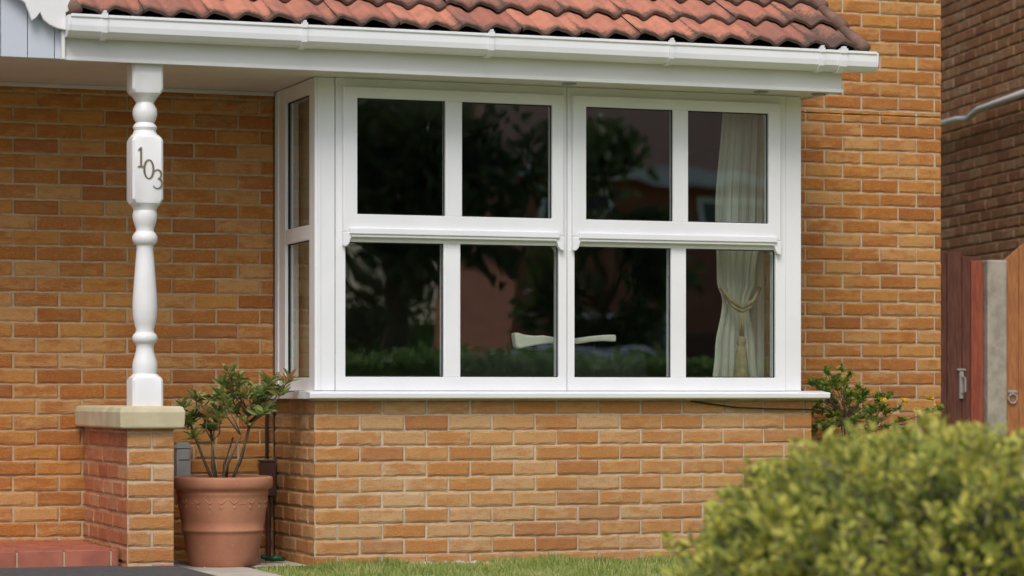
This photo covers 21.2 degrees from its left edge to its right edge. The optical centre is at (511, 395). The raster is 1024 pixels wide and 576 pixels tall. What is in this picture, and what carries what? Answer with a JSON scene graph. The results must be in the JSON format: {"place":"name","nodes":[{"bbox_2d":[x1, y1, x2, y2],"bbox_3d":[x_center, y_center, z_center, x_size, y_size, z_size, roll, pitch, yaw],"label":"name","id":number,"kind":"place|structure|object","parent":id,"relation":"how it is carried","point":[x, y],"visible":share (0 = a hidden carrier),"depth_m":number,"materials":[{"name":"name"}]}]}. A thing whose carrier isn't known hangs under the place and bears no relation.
{"place":"outdoors","nodes":[
{"label":"outdoors","id":0,"kind":"place"},
{"bbox_2d":[1,0,60,58],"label":"porch cladding","id":1,"kind":"structure","parent":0,"point":[43,40],"depth_m":12.33,"materials":[{"name":"white plastic"}]},
{"bbox_2d":[0,565,214,575],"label":"driveway","id":2,"kind":"structure","parent":0,"point":[117,570],"depth_m":12.12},
{"bbox_2d":[174,558,305,575],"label":"paving","id":3,"kind":"structure","parent":0,"point":[235,571],"depth_m":12.80,"materials":[{"name":"beige concrete"}]},
{"bbox_2d":[174,475,272,567],"bbox_3d":[-1.387,0.603,13.149,0.479,0.428,0.479,0,0,-20],"label":"terracotta plant pot","id":4,"kind":"object","parent":3,"relation":"on","point":[222,520],"visible":1,"depth_m":12.98,"materials":[{"name":"ceramic"}]},
{"bbox_2d":[175,361,300,477],"bbox_3d":[-1.346,0.135,13.164,0.636,0.599,0.430,0,0,-20],"label":"potted shrub","id":5,"kind":"object","parent":4,"relation":"on","point":[260,395],"visible":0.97,"depth_m":13.09,"materials":[{"name":"green plant"}]},
{"bbox_2d":[258,459,276,556],"bbox_3d":[-1.224,0.572,13.738,0.082,0.497,0.080,0,0,-20],"label":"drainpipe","id":6,"kind":"object","parent":3,"relation":"on","point":[267,467],"visible":0.59,"depth_m":13.72,"materials":[{"name":"brown plastic"}]},
{"bbox_2d":[265,414,268,458],"bbox_3d":[-1.229,0.170,13.757,0.017,0.300,0.017,0,0,-42],"label":"drain cable","id":7,"kind":"object","parent":6,"relation":"attached to","point":[267,436],"visible":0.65,"depth_m":13.75,"materials":[{"name":"black plastic"}]},
{"bbox_2d":[261,555,285,560],"bbox_3d":[-1.170,0.797,13.392,0.116,0.035,0.081,0,0,31],"label":"garden hose end","id":8,"kind":"object","parent":3,"relation":"on","point":[274,558],"visible":1,"depth_m":13.36,"materials":[{"name":"green plastic"}]},
{"bbox_2d":[253,550,764,575],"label":"lawn","id":9,"kind":"structure","parent":0,"point":[505,570],"depth_m":12.86,"materials":[{"name":"plant"}]},
{"bbox_2d":[649,408,1023,575],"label":"euonymus bush","id":10,"kind":"object","parent":9,"relation":"on","point":[950,502],"visible":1,"depth_m":7.54,"materials":[{"name":"green plant"}]},
{"label":"ground","id":11,"kind":"structure","parent":0,"visible":0},
{"bbox_2d":[0,540,117,567],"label":"porch step","id":12,"kind":"object","parent":11,"relation":"on","point":[45,553],"visible":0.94,"depth_m":12.52,"materials":[{"name":"red brick"}]},
{"bbox_2d":[75,405,185,566],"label":"brick pier","id":13,"kind":"structure","parent":11,"relation":"on","point":[129,483],"depth_m":12.55,"materials":[{"name":"orange brick"}]},
{"bbox_2d":[127,63,162,405],"bbox_3d":[-1.689,-0.736,12.613,0.143,1.571,0.143,0,0,-20],"label":"turned post","id":14,"kind":"object","parent":13,"relation":"on","point":[144,201],"visible":1,"depth_m":12.56,"materials":[{"name":"white paint"}]},
{"bbox_2d":[138,147,162,188],"bbox_3d":[-1.655,-1.040,12.546,0.117,0.190,0.004,0,0,-20],"label":"house number","id":15,"kind":"object","parent":14,"relation":"attached to","point":[153,170],"visible":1,"depth_m":12.54,"materials":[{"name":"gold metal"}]},
{"bbox_2d":[0,86,272,559],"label":"brick wall","id":16,"kind":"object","parent":11,"relation":"on","point":[113,270],"depth_m":13.52,"materials":[{"name":"brick"}]},
{"bbox_2d":[0,86,272,557],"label":"mortar joints","id":17,"kind":"object","parent":16,"relation":"attached to","point":[104,274],"depth_m":13.52,"materials":[{"name":"beige concrete"}]},
{"bbox_2d":[174,442,190,476],"bbox_3d":[-1.634,0.347,13.597,0.078,0.225,0.065,0,0,-20],"label":"wall meter box","id":18,"kind":"object","parent":16,"relation":"attached to","point":[182,458],"visible":0.83,"depth_m":13.57,"materials":[{"name":"grey plastic"}]},
{"bbox_2d":[314,400,811,566],"bbox_3d":[0.292,0.482,13.553,2.630,0.920,0.017,0,0,-20],"label":"bay front brickwork","id":19,"kind":"object","parent":11,"relation":"on","point":[356,438],"visible":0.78,"depth_m":13.47,"materials":[{"name":"brick"}]},
{"bbox_2d":[275,77,800,390],"bbox_3d":[0.144,-0.771,13.877,2.580,1.499,0.773,0,0,-20],"label":"bay window","id":20,"kind":"structure","parent":19,"relation":"on","point":[333,215],"depth_m":13.54,"materials":[{"name":"white plastic"}]},
{"bbox_2d":[275,77,800,390],"bbox_3d":[0.144,-0.771,13.876,2.580,1.499,0.773,0,0,-20],"label":"window frame","id":21,"kind":"structure","parent":20,"relation":"in","point":[332,101],"depth_m":13.53,"materials":[{"name":"white plastic"}]},
{"bbox_2d":[314,400,810,561],"bbox_3d":[0.291,0.480,13.556,2.630,0.920,0.001,0,0,-20],"label":"bay front brickwork mortar","id":22,"kind":"object","parent":19,"relation":"attached to","point":[514,491],"visible":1,"depth_m":13.47,"materials":[{"name":"beige concrete"}]},
{"bbox_2d":[309,399,818,400],"bbox_3d":[0.298,0.023,13.550,2.680,0.008,0.058,0,0,-20],"label":"sill shadow bead","id":23,"kind":"object","parent":19,"relation":"on","point":[536,399],"visible":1,"depth_m":13.45,"materials":[{"name":"grey plastic"}]},
{"bbox_2d":[690,401,814,409],"bbox_3d":[1.220,0.052,13.870,0.691,0.052,0.013,0,0,-20],"label":"sill cable","id":24,"kind":"object","parent":19,"relation":"attached to","point":[749,407],"visible":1,"depth_m":13.86,"materials":[{"name":"black rubber"}]},
{"bbox_2d":[764,113,940,529],"bbox_3d":[1.791,-0.292,14.896,1.215,2.470,0.017,0,0,-20],"label":"wall gable brickwork","id":25,"kind":"object","parent":11,"relation":"on","point":[860,254],"depth_m":14.96,"materials":[{"name":"brick"}]},
{"bbox_2d":[764,113,939,440],"bbox_3d":[1.790,-0.292,14.899,1.215,2.465,0.001,0,0,-20],"label":"brick wall","id":26,"kind":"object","parent":25,"relation":"attached to","point":[861,274],"depth_m":14.96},
{"bbox_2d":[801,0,940,116],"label":"wall upper brickwork","id":27,"kind":"object","parent":25,"relation":"on","point":[885,48],"depth_m":15.00,"materials":[{"name":"brick"}]},
{"bbox_2d":[81,0,853,50],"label":"roof deck","id":28,"kind":"structure","parent":27,"relation":"attached to","point":[497,30],"depth_m":13.10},
{"bbox_2d":[78,0,859,50],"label":"roof tiles","id":29,"kind":"object","parent":27,"relation":"attached to","point":[708,16],"visible":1,"depth_m":13.29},
{"bbox_2d":[68,0,82,13],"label":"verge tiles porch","id":30,"kind":"object","parent":29,"relation":"on","point":[74,6],"visible":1,"depth_m":12.30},
{"bbox_2d":[808,4,856,50],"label":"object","id":31,"kind":"object","parent":29,"relation":"attached to","point":[831,26],"visible":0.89,"depth_m":13.91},
{"bbox_2d":[810,0,870,50],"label":"verge tiles","id":32,"kind":"object","parent":29,"relation":"attached to","point":[847,32],"visible":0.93,"depth_m":13.87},
{"bbox_2d":[940,251,982,436],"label":"garden gate","id":33,"kind":"structure","parent":11,"relation":"on","point":[961,331],"depth_m":16.10,"materials":[{"name":"brown wood"}]},
{"bbox_2d":[939,0,1023,260],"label":"neighbour wall brickwork","id":34,"kind":"object","parent":11,"relation":"on","point":[1010,108],"visible":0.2,"depth_m":18.65,"materials":[{"name":"brick"}]},
{"bbox_2d":[940,0,1023,256],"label":"brick wall","id":35,"kind":"structure","parent":34,"relation":"attached to","point":[981,123],"depth_m":18.66,"materials":[{"name":"brown brick"}]},
{"bbox_2d":[940,89,1023,126],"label":"waste pipe","id":36,"kind":"object","parent":34,"relation":"attached to","point":[974,112],"visible":0.74,"depth_m":18.44,"materials":[{"name":"white plastic"}]},
{"bbox_2d":[982,260,1006,435],"bbox_3d":[2.838,0.037,16.182,0.131,1.665,0.110,0,0,-20],"label":"concrete fence post","id":37,"kind":"object","parent":11,"relation":"on","point":[994,341],"visible":0.56,"depth_m":16.13,"materials":[{"name":"grey concrete"}]},
{"bbox_2d":[1004,243,1023,477],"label":"timber fence","id":38,"kind":"object","parent":11,"relation":"on","point":[1014,259],"visible":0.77,"depth_m":16.23,"materials":[{"name":"orange wood"}]},
{"label":"soil bed","id":39,"kind":"object","parent":11,"relation":"on","visible":0},
{"bbox_2d":[178,558,655,567],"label":"pebbles","id":40,"kind":"object","parent":39,"relation":"on","point":[459,561],"visible":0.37,"depth_m":13.29,"materials":[{"name":"grey gravel"}]},
{"bbox_2d":[801,363,945,500],"bbox_3d":[1.860,0.331,14.502,0.798,1.004,0.526,0,0,-20],"label":"rose shrub","id":41,"kind":"object","parent":39,"relation":"on","point":[835,382],"visible":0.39,"depth_m":14.42,"materials":[{"name":"green plant"}]},
{"label":"room floor","id":42,"kind":"structure","parent":0,"visible":0},
{"bbox_2d":[273,77,312,555],"bbox_3d":[0.128,-0.370,13.961,2.600,2.380,0.850,0,0,-20],"label":"bay plaster","id":43,"kind":"object","parent":42,"relation":"on","point":[274,458],"visible":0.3,"depth_m":13.81,"materials":[{"name":"white paint"}]},
{"bbox_2d":[274,400,313,565],"bbox_3d":[-1.065,0.482,13.453,0.017,0.920,0.724,0,0,-20],"label":"bay left brickwork","id":44,"kind":"object","parent":43,"relation":"attached to","point":[296,482],"visible":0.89,"depth_m":13.44,"materials":[{"name":"brick"}]},
{"bbox_2d":[276,399,313,556],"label":"mortar joints","id":45,"kind":"object","parent":44,"relation":"attached to","point":[295,475],"visible":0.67,"depth_m":13.46,"materials":[{"name":"beige concrete"}]},
{"bbox_2d":[299,100,308,376],"bbox_3d":[-0.950,-0.757,13.531,0.049,1.485,0.620,0,0,-20],"label":"window pane","id":46,"kind":"object","parent":43,"relation":"hanging from","point":[304,247],"visible":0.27,"depth_m":13.73,"materials":[{"name":"clear glass"}]},
{"bbox_2d":[288,95,773,377],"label":"window gaskets","id":47,"kind":"object","parent":43,"relation":"attached to","point":[524,245],"depth_m":13.59,"materials":[{"name":"black rubber"}]},
{"bbox_2d":[270,391,829,398],"bbox_3d":[0.191,-0.001,13.868,2.745,0.041,0.822,0,0,-20],"label":"window sill","id":48,"kind":"structure","parent":43,"relation":"attached to","point":[558,395],"depth_m":13.46,"materials":[{"name":"white plastic"}]},
{"bbox_2d":[527,342,594,375],"bbox_3d":[0.245,-0.140,13.711,0.360,0.260,0.010,0,0,-20],"label":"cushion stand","id":49,"kind":"object","parent":48,"relation":"on","point":[593,360],"visible":0.65,"depth_m":13.77,"materials":[{"name":"black"}]},
{"bbox_2d":[511,333,615,347],"bbox_3d":[0.260,-0.271,13.716,0.544,0.078,0.060,0,0,-20],"label":"cream cushion roll","id":50,"kind":"object","parent":49,"relation":"on","point":[519,340],"visible":0.89,"depth_m":13.64,"materials":[{"name":"fabric"}]},
{"bbox_2d":[342,227,780,254],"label":"sash rails and horns","id":51,"kind":"object","parent":43,"relation":"attached to","point":[558,240],"visible":1,"depth_m":13.49},
{"bbox_2d":[713,113,763,376],"bbox_3d":[1.165,-0.757,14.053,0.329,1.485,0.041,0,0,-31],"label":"curtain","id":52,"kind":"object","parent":43,"relation":"hanging from","point":[740,187],"visible":0.79,"depth_m":14.04,"materials":[{"name":"white fabric"}]},
{"bbox_2d":[719,286,760,376],"bbox_3d":[1.179,-0.301,13.980,0.248,0.514,0.120,0,0,-20],"label":"curtain tieback tassel","id":53,"kind":"object","parent":52,"relation":"attached to","point":[741,368],"visible":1,"depth_m":13.95,"materials":[{"name":"beige fabric"}]},
{"bbox_2d":[749,251,763,376],"bbox_3d":[1.217,-0.757,14.394,0.027,1.485,0.421,0,0,-23],"label":"curtain","id":54,"kind":"object","parent":43,"relation":"hanging from","point":[756,311],"visible":0.18,"depth_m":14.23,"materials":[{"name":"beige fabric"}]},
{"bbox_3d":[-1.479,-1.541,13.158,6.230,0.010,1.020,0,0,-20],"label":"soffit","id":55,"kind":"object","parent":43,"relation":"attached to","visible":0},
{"bbox_2d":[61,30,842,100],"bbox_3d":[-0.369,-1.881,13.542,3.930,0.736,1.055,0,0,-20],"label":"fascia board","id":56,"kind":"object","parent":55,"relation":"attached to","point":[171,53],"visible":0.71,"depth_m":13.00,"materials":[{"name":"white plastic"}]},
{"bbox_2d":[20,0,69,29],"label":"bargeboard","id":57,"kind":"object","parent":56,"relation":"attached to","point":[52,13],"visible":1,"depth_m":12.31,"materials":[{"name":"white paint"}]},
{"bbox_2d":[60,31,64,59],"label":"fascia end","id":58,"kind":"structure","parent":56,"relation":"attached to","point":[62,44],"depth_m":12.36,"materials":[{"name":"white plastic"}]},
{"bbox_2d":[0,54,829,98],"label":"soffit","id":59,"kind":"structure","parent":56,"relation":"attached to","point":[36,70],"depth_m":13.19,"materials":[{"name":"white plastic"}]},
{"bbox_2d":[0,82,274,95],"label":"soffit trim","id":60,"kind":"structure","parent":59,"relation":"attached to","point":[124,88],"depth_m":13.51,"materials":[{"name":"white plastic"}]},
{"bbox_2d":[562,83,825,95],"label":"soffit vents","id":61,"kind":"object","parent":59,"relation":"in","point":[813,94],"visible":1,"depth_m":13.73,"materials":[{"name":"grey plastic"}]},
{"bbox_2d":[64,13,878,73],"bbox_3d":[-0.097,-1.660,13.020,4.059,0.100,0.116,0,0,-20],"label":"gutter","id":62,"kind":"object","parent":56,"relation":"attached to","point":[160,29],"visible":1,"depth_m":12.91,"materials":[{"name":"white plastic"}]},
{"bbox_2d":[97,10,847,73],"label":"gutter brackets","id":63,"kind":"object","parent":56,"relation":"attached to","point":[842,67],"visible":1,"depth_m":13.27,"materials":[{"name":"white plastic"}]},
{"bbox_2d":[434,352,645,376],"bbox_3d":[0.046,0.200,14.479,1.100,0.840,0.880,0,0,-20],"label":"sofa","id":64,"kind":"object","parent":42,"relation":"on","point":[515,364],"visible":0.18,"depth_m":14.05,"materials":[{"name":"grey fabric"}]},
{"bbox_2d":[274,96,888,376],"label":"room walls","id":65,"kind":"structure","parent":42,"relation":"on","point":[392,309],"depth_m":19.08,"materials":[{"name":"grey paint"}]}
]}

